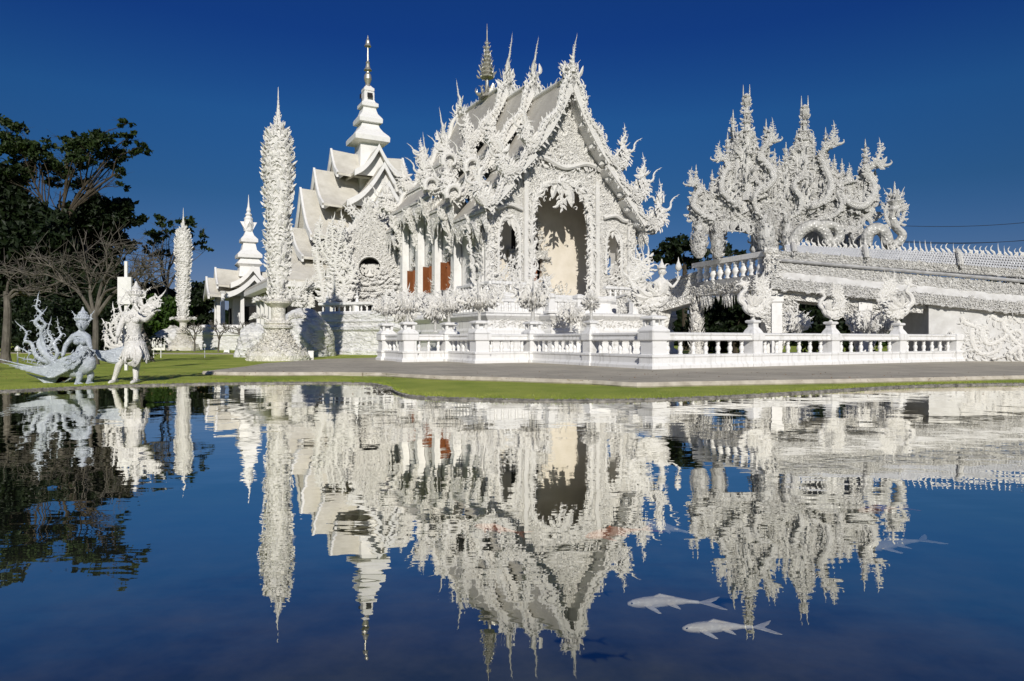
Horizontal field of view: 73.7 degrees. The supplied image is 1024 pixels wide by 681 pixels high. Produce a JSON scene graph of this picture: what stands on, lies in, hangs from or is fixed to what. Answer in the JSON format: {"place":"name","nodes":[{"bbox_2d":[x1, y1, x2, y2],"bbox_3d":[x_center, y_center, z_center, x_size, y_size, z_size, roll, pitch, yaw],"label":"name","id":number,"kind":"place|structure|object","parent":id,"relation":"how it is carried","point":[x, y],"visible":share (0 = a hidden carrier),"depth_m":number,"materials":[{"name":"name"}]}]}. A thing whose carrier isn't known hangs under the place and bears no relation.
{"place":"outdoors","nodes":[
{"label":"outdoors","id":0,"kind":"place"},
{"bbox_2d":[0,352,341,354],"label":"path","id":1,"kind":"structure","parent":0,"point":[171,353],"depth_m":53.56,"materials":[{"name":"concrete"}]},
{"bbox_2d":[227,321,248,334],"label":"bare tree","id":2,"kind":"object","parent":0,"point":[239,329],"visible":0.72,"depth_m":60.23,"materials":[{"name":"grey plant"}]},
{"bbox_2d":[0,384,1023,664],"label":"water","id":3,"kind":"structure","parent":0,"point":[134,510],"depth_m":4.61,"materials":[{"name":"liquid"}]},
{"bbox_2d":[627,600,726,613],"bbox_3d":[0.752,1.206,3.141,0.445,0.064,0.146,0,0,0],"label":"koi fish","id":4,"kind":"object","parent":3,"relation":"in","point":[652,607],"visible":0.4,"depth_m":3.13},
{"bbox_2d":[682,619,781,638],"bbox_3d":[0.915,1.206,2.875,0.401,0.058,0.132,0,0,-3],"label":"koi fish","id":5,"kind":"object","parent":3,"relation":"in","point":[709,627],"visible":1,"depth_m":2.87},
{"bbox_2d":[0,597,1023,680],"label":"pool bed","id":6,"kind":"object","parent":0,"point":[460,639],"visible":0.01,"depth_m":5.46,"materials":[{"name":"blue"}]},
{"bbox_2d":[0,382,1023,401],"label":"pond kerb","id":7,"kind":"structure","parent":6,"relation":"on","point":[517,400],"depth_m":14.84,"materials":[{"name":"grey concrete"}]},
{"bbox_2d":[0,344,1023,399],"bbox_3d":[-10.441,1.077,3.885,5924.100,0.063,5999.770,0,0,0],"label":"ground","id":8,"kind":"structure","parent":0,"point":[176,368],"depth_m":17.25,"materials":[{"name":"green plant"}]},
{"bbox_2d":[15,346,20,366],"bbox_3d":[-18.827,0.620,26.000,0.185,0.860,0.185,0,0,-22],"label":"garden lamp","id":9,"kind":"object","parent":8,"relation":"on","point":[17,349],"visible":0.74,"depth_m":25.96,"materials":[{"name":"white paint"}]},
{"bbox_2d":[0,247,83,362],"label":"tree","id":10,"kind":"object","parent":8,"relation":"on","point":[8,296],"visible":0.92,"depth_m":31.90,"materials":[{"name":"brown plant"}]},
{"bbox_2d":[0,291,95,383],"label":"bird woman statue","id":11,"kind":"object","parent":8,"relation":"on","point":[79,363],"visible":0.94,"depth_m":16.80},
{"bbox_2d":[0,154,131,348],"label":"tree","id":12,"kind":"object","parent":8,"relation":"on","point":[27,218],"visible":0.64,"depth_m":68.32,"materials":[{"name":"green plant"}]},
{"bbox_2d":[0,113,152,248],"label":"tree","id":13,"kind":"object","parent":8,"relation":"on","point":[77,149],"visible":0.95,"depth_m":71.57,"materials":[{"name":"green plant"}]},
{"bbox_2d":[0,285,167,352],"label":"undergrowth","id":14,"kind":"object","parent":8,"relation":"on","point":[25,313],"visible":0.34,"depth_m":57.32,"materials":[{"name":"green plant"}]},
{"bbox_2d":[0,217,189,363],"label":"tree","id":15,"kind":"object","parent":8,"relation":"on","point":[98,308],"visible":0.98,"depth_m":29.85,"materials":[{"name":"brown plant"}]},
{"bbox_2d":[55,191,149,286],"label":"tree","id":16,"kind":"object","parent":8,"relation":"on","point":[97,213],"visible":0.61,"depth_m":76.68,"materials":[{"name":"green plant"}]},
{"bbox_2d":[117,261,131,369],"bbox_3d":[-13.608,-0.872,24.040,0.480,3.845,0.160,0,0,0],"label":"sign post","id":17,"kind":"object","parent":8,"relation":"on","point":[125,282],"visible":0.64,"depth_m":23.96,"materials":[{"name":"white paint"}]},
{"bbox_2d":[95,281,165,383],"bbox_3d":[-9.581,-0.201,17.226,2.005,2.590,0.704,0,0,0],"label":"standing guardian statue","id":18,"kind":"object","parent":8,"relation":"on","point":[131,345],"visible":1,"depth_m":17.11,"materials":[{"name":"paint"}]},
{"bbox_2d":[125,242,175,361],"bbox_3d":[-17.892,-1.940,33.864,2.448,6.155,2.718,0,0,-30],"label":"tree","id":19,"kind":"object","parent":8,"relation":"on","point":[146,338],"visible":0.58,"depth_m":33.89,"materials":[{"name":"green plant"}]},
{"bbox_2d":[146,341,159,360],"bbox_3d":[-18.018,0.559,32.968,1.549,1.401,1.801,0,0,-17],"label":"round bush","id":20,"kind":"object","parent":8,"relation":"on","point":[151,349],"visible":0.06,"depth_m":33.23,"materials":[{"name":"green plant"}]},
{"bbox_2d":[132,278,176,301],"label":"tree","id":21,"kind":"object","parent":8,"relation":"on","point":[171,292],"visible":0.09,"depth_m":93.62,"materials":[{"name":"green plant"}]},
{"bbox_2d":[149,338,165,349],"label":"fence","id":22,"kind":"object","parent":8,"relation":"on","point":[156,347],"visible":0.15,"depth_m":73.93,"materials":[{"name":"white paint"}]},
{"bbox_2d":[119,293,198,337],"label":"tree","id":23,"kind":"object","parent":8,"relation":"on","point":[161,318],"visible":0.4,"depth_m":83.35,"materials":[{"name":"green plant"}]},
{"bbox_2d":[151,327,189,347],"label":"plaster mound","id":24,"kind":"object","parent":8,"relation":"on","point":[169,335],"visible":0.25,"depth_m":76.12,"materials":[{"name":"white paint"}]},
{"bbox_2d":[137,213,213,297],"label":"tree","id":25,"kind":"object","parent":8,"relation":"on","point":[154,235],"visible":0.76,"depth_m":88.12,"materials":[{"name":"green plant"}]},
{"bbox_2d":[166,210,199,350],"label":"flame pillar","id":26,"kind":"structure","parent":8,"relation":"on","point":[182,249],"depth_m":67.70,"materials":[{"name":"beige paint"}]},
{"bbox_2d":[179,321,203,351],"bbox_3d":[-29.427,-0.412,63.466,1.842,2.938,2.353,0,0,22],"label":"bare tree","id":27,"kind":"object","parent":8,"relation":"on","point":[190,334],"visible":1,"depth_m":63.51,"materials":[{"name":"grey plant"}]},
{"bbox_2d":[187,280,213,327],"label":"tree","id":28,"kind":"object","parent":8,"relation":"on","point":[200,308],"visible":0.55,"depth_m":89.62,"materials":[{"name":"green plant"}]},
{"bbox_2d":[190,325,246,349],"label":"wall","id":29,"kind":"structure","parent":8,"relation":"on","point":[207,336],"depth_m":74.44,"materials":[{"name":"white paint"}]},
{"bbox_2d":[207,319,232,351],"bbox_3d":[-26.369,-0.458,61.910,2.077,3.023,2.738,0,0,0],"label":"bare tree","id":30,"kind":"object","parent":8,"relation":"on","point":[225,327],"visible":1,"depth_m":61.66,"materials":[{"name":"grey plant"}]},
{"bbox_2d":[203,195,267,324],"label":"pavilion","id":31,"kind":"structure","parent":8,"relation":"on","point":[224,285],"depth_m":82.99,"materials":[{"name":"stone"}]},
{"bbox_2d":[228,308,230,324],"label":"doorway","id":32,"kind":"structure","parent":31,"relation":"in","point":[229,310],"depth_m":84.02,"materials":[{"name":"black"}]},
{"bbox_2d":[244,306,255,324],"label":"doorway","id":33,"kind":"structure","parent":31,"relation":"in","point":[248,310],"depth_m":83.03,"materials":[{"name":"black"}]},
{"bbox_2d":[233,323,264,356],"bbox_3d":[-16.445,-0.052,43.994,2.434,2.205,3.299,0,0,0],"label":"plaster mound","id":34,"kind":"object","parent":8,"relation":"on","point":[250,335],"visible":0.66,"depth_m":42.92,"materials":[{"name":"white paint"}]},
{"bbox_2d":[245,89,308,360],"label":"flame pillar","id":35,"kind":"structure","parent":8,"relation":"on","point":[276,341],"depth_m":35.68,"materials":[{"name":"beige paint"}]},
{"bbox_2d":[285,308,335,356],"bbox_3d":[-13.998,-0.577,46.250,4.322,3.254,5.443,0,0,0],"label":"plaster mound","id":36,"kind":"object","parent":8,"relation":"on","point":[312,331],"visible":0.64,"depth_m":44.62,"materials":[{"name":"white paint"}]},
{"bbox_2d":[286,275,316,307],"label":"flame sculpture","id":37,"kind":"object","parent":36,"relation":"on","point":[302,290],"visible":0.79,"depth_m":56.36,"materials":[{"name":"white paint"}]},
{"bbox_2d":[308,351,313,359],"bbox_3d":[-10.736,0.800,36.450,0.301,0.500,0.403,0,0,-9],"label":"utility box","id":38,"kind":"object","parent":8,"relation":"on","point":[311,355],"visible":0.75,"depth_m":36.38,"materials":[{"name":"white paint"}]},
{"bbox_2d":[244,36,412,325],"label":"towered hall","id":39,"kind":"structure","parent":8,"relation":"on","point":[340,182],"depth_m":71.68,"materials":[{"name":"stone"}]},
{"bbox_2d":[360,92,372,98],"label":"spire window","id":40,"kind":"structure","parent":39,"relation":"in","point":[370,95],"depth_m":74.30,"materials":[{"name":"black"}]},
{"bbox_2d":[318,291,399,354],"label":"terrace wall","id":41,"kind":"structure","parent":8,"relation":"on","point":[355,331],"depth_m":50.27,"materials":[{"name":"white paint"}]},
{"bbox_2d":[311,212,358,310],"bbox_3d":[-13.520,-6.193,52.942,3.837,7.708,2.532,0,0,0],"label":"flame sculpture","id":42,"kind":"object","parent":41,"relation":"on","point":[340,286],"visible":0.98,"depth_m":52.07,"materials":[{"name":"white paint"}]},
{"bbox_2d":[343,196,399,306],"bbox_3d":[-11.286,-7.007,54.249,5.889,8.946,1.597,0,0,-10],"label":"medallion shrine","id":43,"kind":"object","parent":41,"relation":"on","point":[377,265],"visible":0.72,"depth_m":53.95,"materials":[{"name":"white paint"}]},
{"bbox_2d":[343,197,387,222],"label":"flame sculpture","id":44,"kind":"object","parent":43,"relation":"attached to","point":[347,208],"visible":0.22,"depth_m":55.15,"materials":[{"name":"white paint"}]},
{"bbox_2d":[11,309,886,345],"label":"woodland","id":45,"kind":"object","parent":8,"relation":"on","point":[677,322],"depth_m":133.40,"materials":[{"name":"green plant"}]},
{"bbox_2d":[0,355,1008,380],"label":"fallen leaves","id":46,"kind":"object","parent":8,"relation":"on","point":[447,380],"visible":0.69,"depth_m":18.08,"materials":[{"name":"brown plant"}]},
{"bbox_2d":[0,381,1023,399],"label":"pebble border","id":47,"kind":"object","parent":8,"relation":"on","point":[386,387],"visible":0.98,"depth_m":15.02,"materials":[{"name":"grey gravel"}]},
{"bbox_2d":[355,32,678,353],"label":"temple","id":48,"kind":"structure","parent":8,"relation":"on","point":[558,196],"depth_m":43.46,"materials":[{"name":"stone"}]},
{"bbox_2d":[389,295,419,322],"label":"flame plant sculpture","id":49,"kind":"object","parent":48,"relation":"on","point":[398,317],"visible":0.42,"depth_m":41.70,"materials":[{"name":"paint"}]},
{"bbox_2d":[416,286,452,331],"bbox_3d":[-4.183,-1.766,38.095,2.480,2.632,1.887,0,0,0],"label":"flame plant sculpture","id":50,"kind":"object","parent":48,"relation":"on","point":[435,317],"visible":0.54,"depth_m":37.70,"materials":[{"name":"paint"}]},
{"bbox_2d":[495,213,523,290],"bbox_3d":[-0.144,-5.207,40.394,1.983,4.833,0.428,0,0,-29],"label":"window frame","id":51,"kind":"structure","parent":48,"relation":"in","point":[511,219],"depth_m":40.34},
{"bbox_2d":[435,281,676,316],"bbox_3d":[2.906,-2.440,40.340,15.392,1.880,6.925,0,0,-3],"label":"balustrade","id":52,"kind":"object","parent":48,"relation":"on","point":[550,308],"visible":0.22,"depth_m":38.41,"materials":[{"name":"white paint"}]},
{"bbox_2d":[603,228,624,295],"bbox_3d":[6.668,-5.108,44.115,1.837,4.494,0.441,0,0,-29],"label":"window frame","id":53,"kind":"structure","parent":48,"relation":"in","point":[616,232],"depth_m":44.03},
{"bbox_2d":[646,233,709,350],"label":"tree","id":54,"kind":"object","parent":8,"relation":"on","point":[673,249],"visible":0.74,"depth_m":69.43,"materials":[{"name":"green plant"}]},
{"bbox_2d":[674,296,738,352],"bbox_3d":[16.878,-1.314,58.056,5.421,5.781,6.498,0,0,-19],"label":"tree","id":55,"kind":"object","parent":8,"relation":"on","point":[680,328],"visible":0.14,"depth_m":57.64,"materials":[{"name":"green plant"}]},
{"bbox_2d":[705,242,746,267],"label":"tree","id":56,"kind":"object","parent":8,"relation":"on","point":[729,252],"visible":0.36,"depth_m":71.91,"materials":[{"name":"green plant"}]},
{"bbox_2d":[702,295,750,352],"bbox_3d":[17.950,-1.625,55.269,5.546,5.450,5.760,0,0,0],"label":"tree","id":57,"kind":"object","parent":8,"relation":"on","point":[721,320],"visible":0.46,"depth_m":54.69,"materials":[{"name":"green plant"}]},
{"bbox_2d":[793,304,849,352],"bbox_3d":[21.855,-1.366,50.012,6.350,5.050,5.869,0,0,0],"label":"tree","id":58,"kind":"object","parent":8,"relation":"on","point":[819,318],"visible":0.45,"depth_m":48.31,"materials":[{"name":"green plant"}]},
{"bbox_2d":[816,317,877,351],"bbox_3d":[25.316,-1.193,51.659,5.008,5.025,5.080,0,0,24],"label":"tree","id":59,"kind":"object","parent":8,"relation":"on","point":[845,327],"visible":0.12,"depth_m":50.99,"materials":[{"name":"green plant"}]},
{"bbox_2d":[873,319,901,346],"bbox_3d":[27.883,-1.106,50.186,4.540,4.411,6.055,0,0,0],"label":"tree","id":60,"kind":"object","parent":8,"relation":"on","point":[883,344],"visible":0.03,"depth_m":48.68,"materials":[{"name":"green plant"}]},
{"bbox_2d":[986,276,1023,284],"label":"tree","id":61,"kind":"object","parent":8,"relation":"on","point":[1006,281],"depth_m":83.64,"materials":[{"name":"green plant"}]},
{"bbox_2d":[0,0,1023,320],"label":"sky","id":62,"kind":"structure","parent":0,"point":[940,83],"materials":[{"name":"blue"}]},
{"bbox_2d":[556,295,585,331],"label":"flame plant sculpture","id":63,"kind":"object","parent":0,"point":[571,315],"visible":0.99,"depth_m":35.89,"materials":[{"name":"paint"}]},
{"bbox_2d":[210,358,1023,381],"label":"pavement","id":64,"kind":"structure","parent":0,"point":[343,366],"depth_m":21.62,"materials":[{"name":"concrete"}]},
{"bbox_2d":[201,371,1023,387],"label":"pavement kerb","id":65,"kind":"structure","parent":64,"relation":"on","point":[722,383],"depth_m":17.02,"materials":[{"name":"concrete"}]},
{"bbox_2d":[376,315,964,369],"bbox_3d":[7.066,0.061,28.023,27.451,1.798,11.365,0,0,0],"label":"balustrade","id":66,"kind":"object","parent":64,"relation":"on","point":[654,337],"visible":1,"depth_m":27.37,"materials":[{"name":"white paint"}]},
{"bbox_2d":[367,289,401,322],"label":"flame plant sculpture","id":67,"kind":"object","parent":66,"relation":"on","point":[384,307],"visible":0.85,"depth_m":33.04,"materials":[{"name":"paint"}]},
{"bbox_2d":[388,283,428,321],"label":"flame plant sculpture","id":68,"kind":"object","parent":66,"relation":"on","point":[409,305],"visible":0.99,"depth_m":30.32,"materials":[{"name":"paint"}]},
{"bbox_2d":[424,284,467,321],"bbox_3d":[-2.961,-1.748,31.441,2.292,1.917,1.661,0,0,0],"label":"flame plant sculpture","id":69,"kind":"object","parent":66,"relation":"on","point":[448,307],"visible":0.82,"depth_m":31.34,"materials":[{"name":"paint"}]},
{"bbox_2d":[448,274,509,319],"bbox_3d":[-1.374,-1.802,28.776,2.662,2.025,2.031,0,0,0],"label":"flame plant sculpture","id":70,"kind":"object","parent":66,"relation":"on","point":[479,301],"visible":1,"depth_m":28.47,"materials":[{"name":"paint"}]},
{"bbox_2d":[508,267,554,320],"bbox_3d":[0.842,-2.056,29.851,2.112,2.531,1.636,0,0,0],"label":"flame plant sculpture","id":71,"kind":"object","parent":66,"relation":"on","point":[534,295],"visible":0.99,"depth_m":29.72,"materials":[{"name":"paint"}]},
{"bbox_2d":[580,288,600,320],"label":"flame plant sculpture","id":72,"kind":"object","parent":66,"relation":"on","point":[590,301],"visible":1,"depth_m":25.95,"materials":[{"name":"paint"}]},
{"bbox_2d":[622,243,681,314],"bbox_3d":[4.696,-2.048,22.898,2.005,2.416,0.657,0,0,0],"label":"bird sculpture","id":73,"kind":"object","parent":66,"relation":"on","point":[648,296],"visible":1,"depth_m":22.83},
{"bbox_2d":[735,271,774,319],"bbox_3d":[8.955,-1.701,25.166,1.489,1.896,0.515,0,0,0],"label":"bird sculpture","id":74,"kind":"object","parent":66,"relation":"on","point":[757,306],"visible":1,"depth_m":25.10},
{"bbox_2d":[816,282,848,321],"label":"bird sculpture","id":75,"kind":"object","parent":66,"relation":"on","point":[830,310],"visible":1,"depth_m":27.21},
{"bbox_2d":[875,269,916,322],"bbox_3d":[16.545,-1.915,29.404,1.840,2.323,0.636,0,0,0],"label":"bird sculpture","id":76,"kind":"object","parent":66,"relation":"on","point":[894,308],"visible":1,"depth_m":29.33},
{"bbox_2d":[781,306,813,341],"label":"flame plant sculpture","id":77,"kind":"object","parent":64,"relation":"on","point":[792,323],"visible":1,"depth_m":28.92,"materials":[{"name":"paint"}]},
{"bbox_2d":[850,303,884,341],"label":"flame plant sculpture","id":78,"kind":"object","parent":64,"relation":"on","point":[868,323],"visible":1,"depth_m":29.84,"materials":[{"name":"paint"}]},
{"bbox_2d":[873,312,896,341],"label":"flame plant sculpture","id":79,"kind":"object","parent":64,"relation":"on","point":[887,327],"visible":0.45,"depth_m":30.79,"materials":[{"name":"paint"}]},
{"bbox_2d":[616,237,1023,361],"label":"bridge","id":80,"kind":"structure","parent":0,"point":[985,318],"depth_m":32.02,"materials":[{"name":"paint"}]},
{"bbox_2d":[683,84,909,259],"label":"sculpture","id":81,"kind":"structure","parent":80,"relation":"on","point":[803,191],"depth_m":35.08,"materials":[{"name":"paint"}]},
{"bbox_2d":[905,241,1013,242],"bbox_3d":[39.245,-8.467,56.251,15.268,0.891,0.042,0,0,34],"label":"power cable","id":82,"kind":"object","parent":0,"point":[945,242],"visible":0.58,"depth_m":58.15,"materials":[{"name":"black plastic"}]},
{"bbox_2d":[904,240,1023,243],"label":"power cable","id":83,"kind":"object","parent":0,"point":[963,243],"visible":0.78,"depth_m":56.26,"materials":[{"name":"black plastic"}]},
{"bbox_2d":[918,222,1023,226],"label":"power cable","id":84,"kind":"object","parent":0,"point":[961,226],"visible":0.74,"depth_m":56.39,"materials":[{"name":"black plastic"}]}
]}

